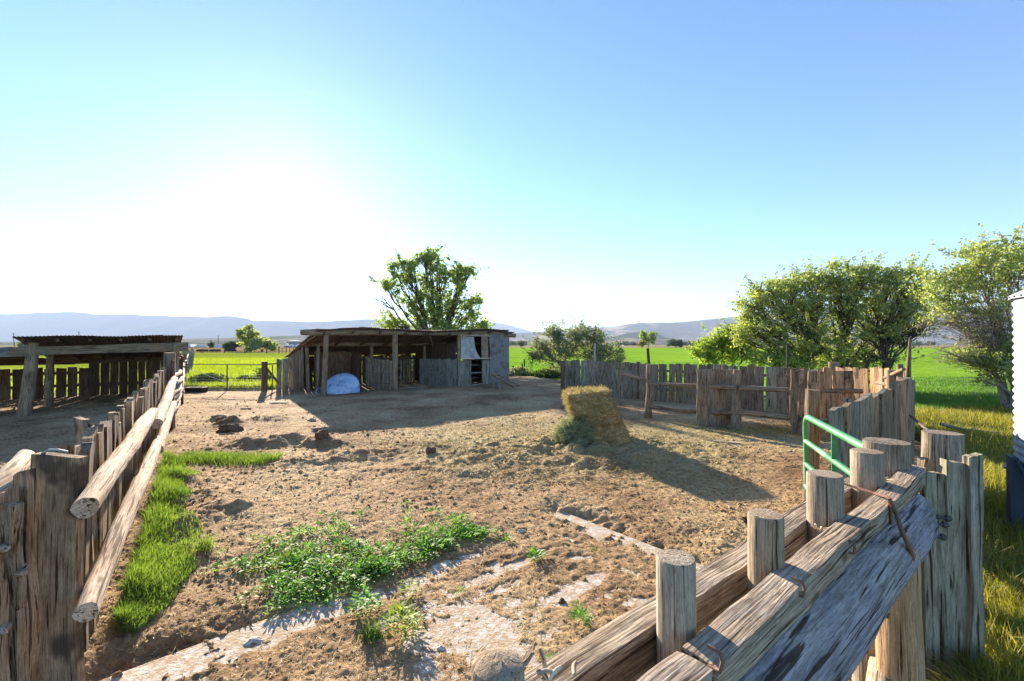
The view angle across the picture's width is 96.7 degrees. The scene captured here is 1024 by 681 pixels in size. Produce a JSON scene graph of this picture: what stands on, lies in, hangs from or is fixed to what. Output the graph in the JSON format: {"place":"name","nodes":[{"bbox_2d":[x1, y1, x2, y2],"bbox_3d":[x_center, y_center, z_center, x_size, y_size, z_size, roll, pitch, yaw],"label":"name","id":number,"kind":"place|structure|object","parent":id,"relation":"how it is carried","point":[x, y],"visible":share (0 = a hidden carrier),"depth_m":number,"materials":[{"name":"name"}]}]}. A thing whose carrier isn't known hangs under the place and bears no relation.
{"place":"outdoors","nodes":[
{"label":"outdoors","id":0,"kind":"place"},
{"bbox_2d":[2,367,275,395],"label":"pasture grass","id":1,"kind":"structure","parent":0,"point":[100,386],"depth_m":26.21,"materials":[{"name":"plant"}]},
{"bbox_2d":[0,353,414,398],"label":"meadow","id":2,"kind":"structure","parent":0,"point":[238,355],"depth_m":74.40,"materials":[{"name":"plant"}]},
{"bbox_2d":[182,348,194,379],"bbox_3d":[-26.005,1.493,36.497,0.917,1.584,42.803,0,-1,-35],"label":"rustic fence","id":3,"kind":"object","parent":2,"relation":"on","point":[190,353],"visible":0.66,"depth_m":27.71,"materials":[{"name":"grey wood"}]},
{"bbox_2d":[185,373,237,383],"bbox_3d":[-13.806,1.797,20.689,2.740,0.723,2.321,0,-1,0],"label":"bush","id":4,"kind":"object","parent":2,"relation":"on","point":[199,377],"visible":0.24,"depth_m":20.34,"materials":[{"name":"green plant"}]},
{"bbox_2d":[180,347,294,351],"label":"dry strip","id":5,"kind":"object","parent":2,"relation":"on","point":[282,349],"depth_m":180.21,"materials":[{"name":"plant"}]},
{"bbox_2d":[16,341,25,346],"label":"shelter bush","id":6,"kind":"object","parent":5,"relation":"on","point":[19,344],"visible":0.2,"depth_m":138.30,"materials":[{"name":"green plant"}]},
{"bbox_2d":[194,345,206,347],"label":"farm building","id":7,"kind":"structure","parent":5,"relation":"on","point":[199,346],"depth_m":301.36,"materials":[{"name":"metal"}]},
{"bbox_2d":[207,340,214,347],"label":"shelter tree","id":8,"kind":"object","parent":5,"relation":"on","point":[210,344],"visible":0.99,"depth_m":259.44,"materials":[{"name":"green plant"}]},
{"bbox_2d":[213,344,221,347],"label":"farm building","id":9,"kind":"structure","parent":5,"relation":"on","point":[218,346],"depth_m":302.48,"materials":[{"name":"metal"}]},
{"bbox_2d":[222,340,243,348],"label":"dark bush","id":10,"kind":"object","parent":5,"relation":"on","point":[231,345],"visible":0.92,"depth_m":149.05,"materials":[{"name":"green plant"}]},
{"bbox_2d":[234,323,262,351],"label":"tree","id":11,"kind":"object","parent":5,"relation":"on","point":[250,333],"visible":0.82,"depth_m":127.37,"materials":[{"name":"green plant"}]},
{"bbox_2d":[245,336,278,351],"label":"round bush","id":12,"kind":"object","parent":5,"relation":"on","point":[255,344],"visible":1,"depth_m":122.94,"materials":[{"name":"green plant"}]},
{"bbox_2d":[229,375,255,381],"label":"bush","id":13,"kind":"object","parent":2,"relation":"on","point":[247,377],"visible":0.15,"depth_m":21.82,"materials":[{"name":"green plant"}]},
{"bbox_2d":[202,347,293,352],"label":"pasture fence","id":14,"kind":"object","parent":2,"relation":"on","point":[278,349],"visible":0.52,"depth_m":100.93,"materials":[{"name":"brown wood"}]},
{"bbox_2d":[242,367,276,380],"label":"bush","id":15,"kind":"object","parent":2,"relation":"on","point":[256,374],"visible":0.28,"depth_m":22.31,"materials":[{"name":"green plant"}]},
{"bbox_2d":[0,312,430,341],"bbox_3d":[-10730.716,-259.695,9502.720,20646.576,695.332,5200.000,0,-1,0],"label":"mesa","id":16,"kind":"structure","parent":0,"point":[66,324],"depth_m":8825.31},
{"bbox_2d":[184,357,283,389],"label":"pasture grass","id":17,"kind":"structure","parent":0,"point":[254,384],"depth_m":29.47,"materials":[{"name":"plant"}]},
{"bbox_2d":[0,335,611,344],"bbox_3d":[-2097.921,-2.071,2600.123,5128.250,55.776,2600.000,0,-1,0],"label":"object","id":18,"kind":"structure","parent":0,"point":[281,340],"depth_m":2049.95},
{"bbox_2d":[0,376,920,680],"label":"corral ground","id":19,"kind":"structure","parent":0,"point":[530,390],"depth_m":5.32,"materials":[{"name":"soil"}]},
{"bbox_2d":[0,449,41,680],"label":"gnarled slab fence","id":20,"kind":"object","parent":19,"relation":"on","point":[20,619],"visible":0.98,"depth_m":2.18,"materials":[{"name":"brown wood"}]},
{"bbox_2d":[0,335,187,416],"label":"shed","id":21,"kind":"structure","parent":19,"relation":"on","point":[122,360],"depth_m":15.11,"materials":[{"name":"grey wood"}]},
{"bbox_2d":[30,367,177,680],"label":"log rail fence","id":22,"kind":"object","parent":19,"relation":"on","point":[91,488],"visible":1,"depth_m":2.42,"materials":[{"name":"brown wood"}]},
{"bbox_2d":[73,416,91,444],"bbox_3d":[-3.645,1.182,3.940,0.462,1.015,0.061,0,-1,23],"label":"tilted board","id":23,"kind":"object","parent":22,"relation":"attached to","point":[81,424],"visible":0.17,"depth_m":3.97,"materials":[{"name":"brown wood"}]},
{"bbox_2d":[163,353,177,429],"bbox_3d":[-7.620,1.182,10.078,0.382,1.823,0.442,0,-1,0],"label":"twine post","id":24,"kind":"object","parent":19,"relation":"on","point":[169,361],"visible":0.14,"depth_m":10.07,"materials":[{"name":"brown wood"}]},
{"bbox_2d":[175,362,184,411],"bbox_3d":[-10.278,1.426,14.021,0.340,1.400,9.611,0,-1,-34],"label":"pole panel fence","id":25,"kind":"object","parent":19,"relation":"on","point":[179,388],"visible":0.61,"depth_m":12.64,"materials":[{"name":"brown wood"}]},
{"bbox_2d":[184,387,207,392],"bbox_3d":[-12.451,1.947,17.940,0.697,0.230,0.425,0,-1,0],"label":"feed trough","id":26,"kind":"object","parent":19,"relation":"on","point":[196,389],"visible":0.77,"depth_m":17.76,"materials":[{"name":"black rubber"}]},
{"bbox_2d":[109,449,283,633],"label":"grass","id":27,"kind":"structure","parent":19,"relation":"on","point":[144,584],"depth_m":4.05,"materials":[{"name":"plant"}]},
{"bbox_2d":[184,530,218,552],"bbox_3d":[-2.737,1.784,4.036,0.405,0.190,0.378,0,-1,0],"label":"grass tuft","id":28,"kind":"object","parent":19,"relation":"on","point":[201,546],"visible":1,"depth_m":4.05,"materials":[{"name":"plant"}]},
{"bbox_2d":[214,416,227,421],"bbox_3d":[-6.882,1.902,10.879,0.405,0.171,0.249,0,-1,0],"label":"dung pile","id":29,"kind":"object","parent":19,"relation":"on","point":[218,419],"visible":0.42,"depth_m":10.79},
{"bbox_2d":[184,364,260,390],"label":"wire gate","id":30,"kind":"structure","parent":19,"relation":"on","point":[222,387],"depth_m":18.36,"materials":[{"name":"metal"}]},
{"bbox_2d":[216,424,243,432],"bbox_3d":[-6.099,1.925,9.853,0.515,0.264,0.332,0,-1,-20],"label":"dung pile","id":31,"kind":"object","parent":19,"relation":"on","point":[230,427],"visible":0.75,"depth_m":9.76,"materials":[{"name":"soil"}]},
{"bbox_2d":[243,636,262,645],"bbox_3d":[-1.631,1.927,2.886,0.159,0.085,0.103,0,-1,0],"label":"stone","id":32,"kind":"object","parent":19,"relation":"on","point":[252,639],"visible":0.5,"depth_m":2.87,"materials":[{"name":"stone"}]},
{"bbox_2d":[261,358,292,391],"bbox_3d":[-9.471,1.447,18.744,0.292,1.443,1.850,0,-1,25],"label":"corner post panel","id":33,"kind":"object","parent":19,"relation":"on","point":[283,366],"visible":0.7,"depth_m":18.68,"materials":[{"name":"grey wood"}]},
{"bbox_2d":[265,547,298,565],"bbox_3d":[-1.917,1.829,3.848,0.318,0.128,0.258,0,-1,0],"label":"grass tuft","id":34,"kind":"object","parent":19,"relation":"on","point":[286,555],"visible":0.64,"depth_m":3.86,"materials":[{"name":"plant"}]},
{"bbox_2d":[314,429,328,439],"bbox_3d":[-3.482,1.738,8.347,0.251,0.218,0.184,0,-1,0],"label":"dirt lump","id":35,"kind":"object","parent":19,"relation":"on","point":[321,434],"visible":0.84,"depth_m":8.29,"materials":[{"name":"soil"}]},
{"bbox_2d":[316,373,359,394],"bbox_3d":[-6.699,1.653,17.338,1.635,0.789,0.670,0,-1,-39],"label":"plastic tub","id":36,"kind":"object","parent":19,"relation":"on","point":[343,383],"visible":0.82,"depth_m":17.36,"materials":[{"name":"blue plastic"}]},
{"bbox_2d":[199,507,499,616],"bbox_3d":[-1.448,1.851,4.253,2.396,0.191,1.706,0,-1,-42],"label":"weed patch","id":37,"kind":"object","parent":19,"relation":"on","point":[314,565],"visible":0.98,"depth_m":3.84,"materials":[{"name":"green plant"}]},
{"bbox_2d":[343,582,383,616],"bbox_3d":[-1.040,1.801,3.191,0.286,0.181,0.279,0,-1,0],"label":"weed","id":38,"kind":"object","parent":19,"relation":"on","point":[367,595],"visible":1,"depth_m":3.19,"materials":[{"name":"green plant"}]},
{"bbox_2d":[356,538,370,547],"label":"weed","id":39,"kind":"object","parent":19,"relation":"on","point":[362,543],"visible":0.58,"depth_m":4.14,"materials":[{"name":"green plant"}]},
{"bbox_2d":[355,608,389,644],"bbox_3d":[-0.887,1.833,2.893,0.256,0.150,0.307,0,-1,-40],"label":"grass tuft","id":40,"kind":"object","parent":19,"relation":"on","point":[369,631],"visible":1,"depth_m":2.90,"materials":[{"name":"plant"}]},
{"bbox_2d":[362,554,387,572],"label":"grass tuft","id":41,"kind":"object","parent":19,"relation":"on","point":[375,564],"visible":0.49,"depth_m":3.74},
{"bbox_2d":[284,327,515,394],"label":"open shed","id":42,"kind":"structure","parent":19,"relation":"on","point":[320,356],"depth_m":20.30,"materials":[{"name":"grey wood"}]},
{"bbox_2d":[460,334,491,358],"bbox_3d":[-1.643,0.249,20.845,1.697,1.202,0.160,0,-1,-39],"label":"window frame","id":43,"kind":"structure","parent":42,"relation":"in","point":[468,350],"depth_m":20.61,"materials":[{"name":"grey wood"}]},
{"bbox_2d":[470,360,482,385],"bbox_3d":[-1.825,1.476,21.144,0.726,1.178,0.670,0,-1,-39],"label":"doorway","id":44,"kind":"structure","parent":42,"relation":"in","point":[470,360],"depth_m":21.04,"materials":[{"name":"grey wood"}]},
{"bbox_2d":[99,512,703,680],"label":"concrete slab","id":45,"kind":"structure","parent":19,"relation":"on","point":[488,628],"depth_m":3.02,"materials":[{"name":"concrete"}]},
{"bbox_2d":[380,595,425,640],"bbox_3d":[-0.722,1.795,2.969,0.315,0.212,0.277,0,-1,0],"label":"weed","id":46,"kind":"object","parent":45,"relation":"on","point":[401,611],"visible":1,"depth_m":2.98,"materials":[{"name":"green plant"}]},
{"bbox_2d":[437,645,444,650],"bbox_3d":[-0.436,1.905,2.808,0.058,0.042,0.044,0,-1,0],"label":"stone","id":47,"kind":"object","parent":45,"relation":"on","point":[441,648],"visible":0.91,"depth_m":2.80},
{"bbox_2d":[397,578,422,597],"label":"weed","id":48,"kind":"object","parent":19,"relation":"on","point":[412,585],"visible":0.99,"depth_m":3.42,"materials":[{"name":"green plant"}]},
{"bbox_2d":[425,447,435,453],"bbox_3d":[-1.322,1.788,7.388,0.174,0.127,0.150,0,-1,0],"label":"stone","id":49,"kind":"object","parent":19,"relation":"on","point":[429,450],"visible":0.94,"depth_m":7.35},
{"bbox_2d":[427,506,444,512],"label":"weed","id":50,"kind":"object","parent":19,"relation":"on","point":[435,508],"visible":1,"depth_m":4.96,"materials":[{"name":"green plant"}]},
{"bbox_2d":[0,395,915,680],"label":"dirt clods","id":51,"kind":"object","parent":19,"relation":"on","point":[208,447],"visible":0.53,"depth_m":5.66,"materials":[{"name":"soil"}]},
{"bbox_2d":[453,586,464,593],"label":"weed","id":52,"kind":"object","parent":19,"relation":"on","point":[463,588],"visible":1,"depth_m":3.45,"materials":[{"name":"green plant"}]},
{"bbox_2d":[498,533,511,542],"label":"weed","id":53,"kind":"object","parent":19,"relation":"on","point":[503,534],"visible":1,"depth_m":4.33,"materials":[{"name":"green plant"}]},
{"bbox_2d":[518,529,525,533],"bbox_3d":[0.090,1.901,4.516,0.103,0.065,0.064,0,-1,-33],"label":"stone","id":54,"kind":"object","parent":19,"relation":"on","point":[521,531],"visible":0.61,"depth_m":4.50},
{"bbox_2d":[522,639,535,662],"bbox_3d":[0.102,1.906,2.776,0.036,0.032,0.231,0,-1,26],"label":"wood splinter","id":55,"kind":"object","parent":19,"relation":"on","point":[526,656],"visible":0.81,"depth_m":2.77,"materials":[{"name":"wood"}]},
{"bbox_2d":[526,546,547,560],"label":"weed","id":56,"kind":"object","parent":19,"relation":"on","point":[534,550],"visible":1,"depth_m":3.98,"materials":[{"name":"green plant"}]},
{"bbox_2d":[558,597,565,603],"bbox_3d":[0.364,1.913,3.317,0.052,0.073,0.058,0,-1,42],"label":"stone","id":57,"kind":"object","parent":19,"relation":"on","point":[561,601],"visible":0.67,"depth_m":3.31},
{"bbox_2d":[549,413,597,446],"bbox_3d":[1.105,1.631,8.111,0.905,0.903,0.970,0,-1,0],"label":"bush","id":58,"kind":"object","parent":19,"relation":"on","point":[573,428],"visible":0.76,"depth_m":7.89,"materials":[{"name":"plant"}]},
{"bbox_2d":[571,599,582,609],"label":"weed","id":59,"kind":"object","parent":19,"relation":"on","point":[576,604],"visible":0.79,"depth_m":3.21,"materials":[{"name":"green plant"}]},
{"bbox_2d":[568,605,592,625],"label":"weed","id":60,"kind":"object","parent":19,"relation":"on","point":[578,612],"visible":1,"depth_m":3.07,"materials":[{"name":"green plant"}]},
{"bbox_2d":[594,344,595,385],"bbox_3d":[3.170,1.138,17.492,0.106,2.041,0.071,0,-1,0],"label":"thin post","id":61,"kind":"object","parent":19,"relation":"on","point":[594,360],"visible":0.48,"depth_m":17.46,"materials":[{"name":"metal"}]},
{"bbox_2d":[560,384,631,445],"bbox_3d":[1.597,1.466,8.520,1.388,1.260,1.390,0,-1,0],"label":"hay bale","id":62,"kind":"object","parent":19,"relation":"on","point":[597,404],"visible":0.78,"depth_m":8.10,"materials":[{"name":"yellow"}]},
{"bbox_2d":[646,348,649,362],"bbox_3d":[4.842,1.207,15.992,0.238,1.881,0.100,0,-1,0],"label":"leaning stake","id":63,"kind":"object","parent":19,"relation":"on","point":[648,356],"visible":0.39,"depth_m":15.95,"materials":[{"name":"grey wood"}]},
{"bbox_2d":[471,448,952,680],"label":"timber rail fence","id":64,"kind":"object","parent":19,"relation":"on","point":[811,587],"visible":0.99,"depth_m":1.35,"materials":[{"name":"brown wood"}]},
{"bbox_2d":[640,417,801,440],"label":"dry grass","id":65,"kind":"structure","parent":19,"relation":"on","point":[761,426],"depth_m":9.78,"materials":[{"name":"plant"}]},
{"bbox_2d":[713,440,740,444],"bbox_3d":[4.037,1.911,8.549,0.485,0.061,0.101,0,-1,34],"label":"loose board","id":66,"kind":"object","parent":19,"relation":"on","point":[729,442],"visible":0.83,"depth_m":8.52,"materials":[{"name":"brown wood"}]},
{"bbox_2d":[560,360,904,413],"bbox_3d":[5.581,1.363,13.505,2.479,1.517,10.872,0,-1,-29],"label":"board fence","id":67,"kind":"object","parent":19,"relation":"on","point":[618,384],"visible":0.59,"depth_m":14.20,"materials":[{"name":"brown wood"}]},
{"bbox_2d":[620,364,862,429],"bbox_3d":[4.839,1.337,10.332,5.073,1.522,0.686,0,-1,31],"label":"pole pen fence","id":68,"kind":"object","parent":19,"relation":"on","point":[736,412],"visible":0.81,"depth_m":9.99,"materials":[{"name":"brown wood"}]},
{"bbox_2d":[696,368,732,426],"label":"upright boards","id":69,"kind":"object","parent":68,"relation":"attached to","point":[719,399],"visible":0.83,"depth_m":10.30,"materials":[{"name":"brown wood"}]},
{"bbox_2d":[789,367,853,433],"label":"upright boards","id":70,"kind":"object","parent":68,"relation":"attached to","point":[827,378],"visible":0.68,"depth_m":9.45,"materials":[{"name":"brown wood"}]},
{"bbox_2d":[740,516,746,522],"bbox_3d":[2.458,1.861,4.736,0.142,0.072,0.170,0,-1,20],"label":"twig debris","id":71,"kind":"object","parent":19,"relation":"on","point":[745,519],"visible":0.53,"depth_m":4.73,"materials":[{"name":"brown plant"}]},
{"bbox_2d":[803,389,819,500],"bbox_3d":[3.281,1.292,4.991,0.162,1.507,0.168,0,-1,-44],"label":"gate post","id":72,"kind":"object","parent":19,"relation":"on","point":[812,402],"visible":0.5,"depth_m":4.93,"materials":[{"name":"brown wood"}]},
{"bbox_2d":[819,377,914,514],"bbox_3d":[4.234,1.265,5.293,3.006,1.565,0.213,0,-1,-38],"label":"tall board fence","id":73,"kind":"object","parent":19,"relation":"on","point":[883,412],"visible":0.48,"depth_m":5.19,"materials":[{"name":"grey wood"}]},
{"bbox_2d":[802,415,861,499],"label":"green tube gate","id":74,"kind":"structure","parent":73,"relation":"attached to","point":[832,458],"depth_m":4.04,"materials":[{"name":"metal"}]},
{"bbox_2d":[909,414,927,428],"bbox_3d":[4.088,0.816,4.593,0.027,0.212,2.563,0,-1,39],"label":"leaning stick","id":75,"kind":"object","parent":73,"relation":"attached to","point":[919,423],"visible":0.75,"depth_m":4.34,"materials":[{"name":"brown wood"}]},
{"bbox_2d":[866,655,889,680],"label":"support post","id":76,"kind":"object","parent":19,"relation":"on","point":[873,673],"visible":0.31,"depth_m":2.10,"materials":[{"name":"brown wood"}]},
{"bbox_2d":[862,437,911,478],"bbox_3d":[2.128,1.298,2.591,0.243,1.451,0.243,0,-1,0],"label":"gate hinge post","id":77,"kind":"object","parent":19,"relation":"on","point":[898,455],"visible":0.23,"depth_m":2.50,"materials":[{"name":"grey wood"}]},
{"bbox_2d":[883,364,905,388],"bbox_3d":[6.614,1.237,7.825,0.168,1.667,1.008,0,-1,23],"label":"pole rail","id":78,"kind":"object","parent":19,"relation":"on","point":[891,375],"visible":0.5,"depth_m":7.93,"materials":[{"name":"brown wood"}]},
{"bbox_2d":[875,549,925,680],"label":"support post","id":79,"kind":"object","parent":19,"relation":"on","point":[899,648],"visible":0.5,"depth_m":2.02,"materials":[{"name":"brown wood"}]},
{"bbox_2d":[905,337,910,377],"bbox_3d":[6.929,1.010,7.995,0.146,2.128,0.120,0,-1,-32],"label":"tall pole","id":80,"kind":"object","parent":19,"relation":"on","point":[908,368],"visible":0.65,"depth_m":7.98,"materials":[{"name":"brown wood"}]},
{"bbox_2d":[921,429,964,471],"bbox_3d":[2.821,1.315,2.988,0.246,1.424,0.251,0,-1,0],"label":"round stump post","id":81,"kind":"object","parent":19,"relation":"on","point":[936,445],"visible":0.24,"depth_m":2.93,"materials":[{"name":"grey wood"}]},
{"bbox_2d":[917,452,984,680],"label":"greenish board panel","id":82,"kind":"object","parent":19,"relation":"on","point":[952,590],"visible":0.84,"depth_m":2.47,"materials":[{"name":"grey wood"}]},
{"bbox_2d":[0,345,974,441],"bbox_3d":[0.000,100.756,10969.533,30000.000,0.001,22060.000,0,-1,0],"label":"ground","id":83,"kind":"structure","parent":0,"point":[664,346],"depth_m":307.62,"materials":[{"name":"plant"}]},
{"bbox_2d":[287,340,299,344],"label":"farm building","id":84,"kind":"structure","parent":83,"relation":"on","point":[293,342],"depth_m":702.43,"materials":[{"name":"metal"}]},
{"bbox_2d":[0,340,974,345],"bbox_3d":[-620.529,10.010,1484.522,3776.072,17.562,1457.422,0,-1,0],"label":"woods","id":85,"kind":"object","parent":83,"relation":"on","point":[688,343],"visible":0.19,"depth_m":946.06,"materials":[{"name":"green plant"}]},
{"bbox_2d":[517,340,524,346],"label":"hedge bush","id":86,"kind":"object","parent":83,"relation":"on","point":[521,343],"visible":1,"depth_m":399.44,"materials":[{"name":"green plant"}]},
{"bbox_2d":[637,339,646,346],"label":"yellow bush","id":87,"kind":"object","parent":83,"relation":"on","point":[641,343],"visible":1,"depth_m":321.13,"materials":[{"name":"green plant"}]},
{"bbox_2d":[638,329,658,346],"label":"poplar tree","id":88,"kind":"object","parent":83,"relation":"on","point":[650,338],"visible":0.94,"depth_m":328.84,"materials":[{"name":"green plant"}]},
{"bbox_2d":[666,338,683,346],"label":"field bush","id":89,"kind":"object","parent":83,"relation":"on","point":[677,343],"visible":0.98,"depth_m":328.23,"materials":[{"name":"green plant"}]},
{"bbox_2d":[786,346,788,407],"bbox_3d":[8.472,1.142,13.991,0.061,1.968,0.059,0,-1,0],"label":"thin post","id":90,"kind":"object","parent":83,"relation":"on","point":[787,357],"visible":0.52,"depth_m":13.97,"materials":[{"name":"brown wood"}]},
{"bbox_2d":[828,362,839,370],"bbox_3d":[8.830,1.352,12.490,0.251,1.522,0.248,0,-1,22],"label":"fence stub","id":91,"kind":"object","parent":83,"relation":"on","point":[833,365],"visible":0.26,"depth_m":12.40,"materials":[{"name":"brown wood"}]},
{"bbox_2d":[894,223,1023,409],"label":"twiggy tree","id":92,"kind":"object","parent":83,"relation":"on","point":[992,358],"visible":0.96,"depth_m":12.38,"materials":[{"name":"green plant"}]},
{"bbox_2d":[915,404,1023,680],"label":"rough grass","id":93,"kind":"structure","parent":83,"relation":"on","point":[1002,657],"depth_m":3.72,"materials":[{"name":"plant"}]},
{"bbox_2d":[939,422,1002,434],"bbox_3d":[9.428,1.809,9.342,1.064,0.216,0.084,0,-1,17],"label":"fallen limb","id":94,"kind":"object","parent":93,"relation":"on","point":[944,424],"visible":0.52,"depth_m":9.40,"materials":[{"name":"wood"}]},
{"bbox_2d":[1002,290,1023,531],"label":"feed bin","id":95,"kind":"object","parent":83,"relation":"on","point":[1013,466],"visible":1,"depth_m":4.37,"materials":[{"name":"white metal"}]},
{"bbox_2d":[491,373,518,388],"bbox_3d":[-0.291,1.719,19.177,1.116,0.670,0.589,0,-1,24],"label":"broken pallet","id":96,"kind":"object","parent":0,"point":[499,385],"visible":0.99,"depth_m":19.11,"materials":[{"name":"grey wood"}]},
{"bbox_2d":[0,0,1023,331],"label":"sky","id":97,"kind":"structure","parent":0,"point":[611,162],"materials":[{"name":"blue"}]},
{"bbox_2d":[459,322,621,332],"bbox_3d":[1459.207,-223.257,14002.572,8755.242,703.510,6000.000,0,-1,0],"label":"ridge","id":98,"kind":"structure","parent":0,"point":[501,326],"depth_m":13695.82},
{"bbox_2d":[509,361,816,376],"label":"field edge grass","id":99,"kind":"structure","parent":0,"point":[542,367],"depth_m":41.08,"materials":[{"name":"plant"}]},
{"bbox_2d":[456,348,982,398],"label":"green field","id":100,"kind":"structure","parent":0,"point":[673,355],"depth_m":59.42,"materials":[{"name":"plant"}]},
{"bbox_2d":[365,242,494,329],"bbox_3d":[-5.896,-2.385,33.005,9.312,9.365,4.317,0,-1,6],"label":"cottonwood tree","id":101,"kind":"object","parent":100,"relation":"on","point":[420,313],"visible":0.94,"depth_m":32.73,"materials":[{"name":"green plant"}]},
{"bbox_2d":[509,366,532,375],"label":"bush","id":102,"kind":"object","parent":100,"relation":"on","point":[516,370],"visible":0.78,"depth_m":27.60,"materials":[{"name":"green plant"}]},
{"bbox_2d":[517,368,560,377],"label":"bush","id":103,"kind":"object","parent":100,"relation":"on","point":[542,373],"visible":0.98,"depth_m":26.66,"materials":[{"name":"green plant"}]},
{"bbox_2d":[521,308,638,374],"bbox_3d":[4.021,0.453,27.090,7.036,4.716,3.749,0,-1,0],"label":"olive bush","id":104,"kind":"object","parent":100,"relation":"on","point":[579,334],"visible":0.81,"depth_m":26.78,"materials":[{"name":"green plant"}]},
{"bbox_2d":[684,317,759,365],"bbox_3d":[9.926,0.531,20.947,3.719,3.315,2.523,0,-1,0],"label":"young tree","id":105,"kind":"object","parent":100,"relation":"on","point":[707,349],"visible":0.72,"depth_m":20.79,"materials":[{"name":"green plant"}]},
{"bbox_2d":[721,249,960,391],"bbox_3d":[13.608,-0.873,19.074,9.640,6.090,3.830,0,-1,0],"label":"hawthorn tree","id":106,"kind":"object","parent":100,"relation":"on","point":[879,332],"visible":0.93,"depth_m":18.66,"materials":[{"name":"green plant"}]},
{"bbox_2d":[884,375,1010,409],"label":"rough grass","id":107,"kind":"structure","parent":100,"relation":"on","point":[936,392],"depth_m":16.85,"materials":[{"name":"plant"}]},
{"bbox_2d":[509,306,1012,342],"bbox_3d":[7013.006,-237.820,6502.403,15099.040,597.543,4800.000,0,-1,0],"label":"brown hills","id":108,"kind":"structure","parent":0,"point":[689,330],"depth_m":5819.06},
{"bbox_2d":[601,332,966,344],"bbox_3d":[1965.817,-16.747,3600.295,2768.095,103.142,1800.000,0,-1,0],"label":"dark hill","id":109,"kind":"structure","parent":0,"point":[634,337],"depth_m":3295.26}
]}

